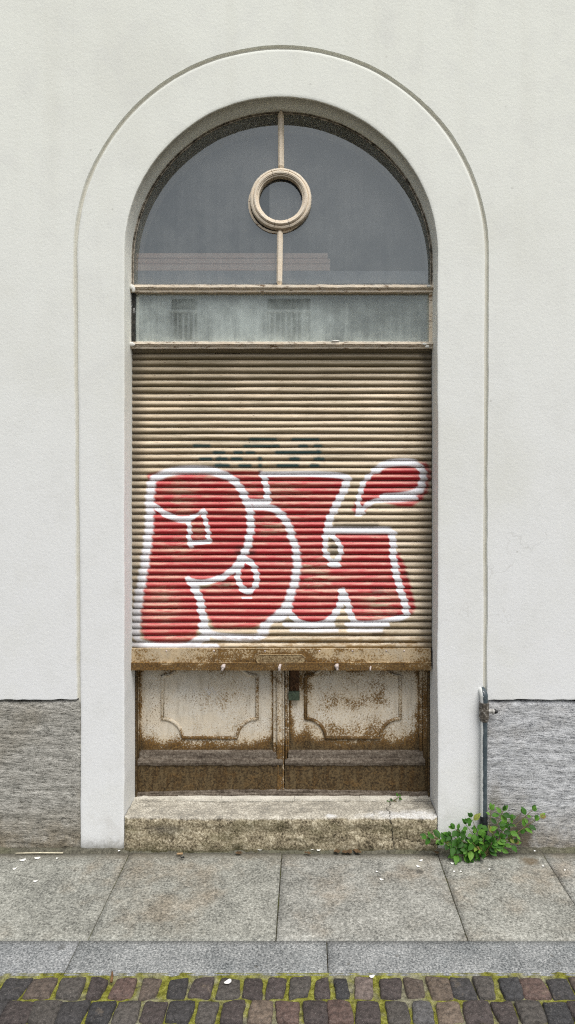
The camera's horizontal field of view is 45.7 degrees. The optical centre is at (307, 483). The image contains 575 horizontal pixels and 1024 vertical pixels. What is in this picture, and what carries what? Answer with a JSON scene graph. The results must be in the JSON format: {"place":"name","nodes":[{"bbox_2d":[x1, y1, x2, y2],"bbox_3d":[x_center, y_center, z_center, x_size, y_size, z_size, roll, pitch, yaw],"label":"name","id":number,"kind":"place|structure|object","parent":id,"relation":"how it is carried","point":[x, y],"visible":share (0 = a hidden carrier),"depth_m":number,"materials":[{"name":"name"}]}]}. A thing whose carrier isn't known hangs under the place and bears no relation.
{"place":"outdoors","nodes":[
{"label":"outdoors","id":0,"kind":"place"},
{"bbox_2d":[0,846,574,976],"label":"pavement","id":1,"kind":"structure","parent":0,"point":[234,897],"depth_m":2.55,"materials":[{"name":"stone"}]},
{"bbox_2d":[16,852,62,853],"bbox_3d":[-1.119,1.541,2.845,0.196,0.006,0.008,0,0,0],"label":"straw","id":2,"kind":"object","parent":1,"relation":"on","point":[38,852],"visible":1,"depth_m":2.85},
{"bbox_2d":[420,802,545,864],"bbox_3d":[0.731,1.441,2.812,0.527,0.213,0.094,0,0,0],"label":"weed clump","id":3,"kind":"object","parent":1,"relation":"on","point":[473,846],"visible":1,"depth_m":2.82,"materials":[{"name":"green plant"}]},
{"bbox_2d":[0,976,574,1023],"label":"road","id":4,"kind":"structure","parent":0,"point":[530,1009],"depth_m":2.04,"materials":[{"name":"grey stone"}]},
{"bbox_2d":[0,972,574,1023],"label":"moss","id":5,"kind":"object","parent":4,"relation":"on","point":[163,989],"visible":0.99,"depth_m":2.11,"materials":[{"name":"green plant"}]},
{"label":"ground","id":6,"kind":"structure","parent":0,"visible":0},
{"bbox_2d":[0,0,574,852],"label":"building","id":7,"kind":"structure","parent":6,"relation":"on","point":[236,506],"depth_m":2.88,"materials":[{"name":"paint"}]},
{"bbox_2d":[138,670,284,791],"bbox_3d":[-0.443,1.006,3.096,0.678,0.771,0.051,0,0,0],"label":"door","id":8,"kind":"structure","parent":7,"relation":"in","point":[198,729],"depth_m":3.10,"materials":[{"name":"paint"}]},
{"bbox_2d":[135,264,329,270],"bbox_3d":[-0.397,-0.961,3.106,0.995,0.029,0.160,0,0,0],"label":"wooden board","id":9,"kind":"object","parent":7,"relation":"on","point":[229,267],"visible":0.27,"depth_m":3.03,"materials":[{"name":"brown wood"}]},
{"bbox_2d":[135,259,329,263],"bbox_3d":[-0.387,-0.990,3.109,0.975,0.022,0.160,0,0,0],"label":"wooden board","id":10,"kind":"object","parent":9,"relation":"on","point":[229,261],"visible":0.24,"depth_m":3.03,"materials":[{"name":"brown wood"}]},
{"bbox_2d":[135,253,327,258],"bbox_3d":[-0.382,-1.016,3.112,0.945,0.022,0.160,0,0,0],"label":"wooden board","id":11,"kind":"object","parent":10,"relation":"on","point":[229,256],"visible":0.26,"depth_m":3.03,"materials":[{"name":"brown wood"}]},
{"bbox_2d":[130,293,432,349],"bbox_3d":[-0.115,-0.720,2.996,1.332,0.258,0.065,0,0,0],"label":"transom window","id":12,"kind":"structure","parent":7,"relation":"in","point":[334,344],"depth_m":2.98,"materials":[{"name":"beige wood"}]},
{"bbox_2d":[130,110,433,294],"bbox_3d":[-0.113,-1.237,2.993,1.332,0.806,0.071,0,0,0],"label":"arched window","id":13,"kind":"structure","parent":7,"relation":"in","point":[266,223],"depth_m":2.98,"materials":[{"name":"beige wood"}]},
{"bbox_2d":[285,670,426,791],"bbox_3d":[0.223,1.006,3.096,0.651,0.771,0.051,0,0,0],"label":"door","id":14,"kind":"structure","parent":7,"relation":"in","point":[346,729],"depth_m":3.10,"materials":[{"name":"paint"}]},
{"bbox_2d":[288,685,299,699],"bbox_3d":[-0.061,0.943,3.079,0.051,0.068,0.018,0,0,0],"label":"padlock","id":15,"kind":"object","parent":14,"relation":"hanging from","point":[293,695],"visible":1,"depth_m":3.07,"materials":[{"name":"metal"}]},
{"bbox_2d":[387,793,401,801],"bbox_3d":[0.383,1.404,3.024,0.077,0.055,0.033,0,0,-15],"label":"weed sprig","id":16,"kind":"object","parent":7,"relation":"on","point":[400,798],"visible":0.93,"depth_m":3.03,"materials":[{"name":"green plant"}]},
{"bbox_2d":[478,687,497,849],"bbox_3d":[0.758,1.204,2.875,0.078,0.692,0.072,0,0,0],"label":"gas pipe","id":17,"kind":"object","parent":7,"relation":"attached to","point":[484,710],"visible":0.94,"depth_m":2.85,"materials":[{"name":"metal"}]},
{"bbox_2d":[0,941,574,975],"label":"kerb","id":18,"kind":"structure","parent":6,"relation":"on","point":[273,958],"depth_m":2.23,"materials":[{"name":"stone"}]}
]}

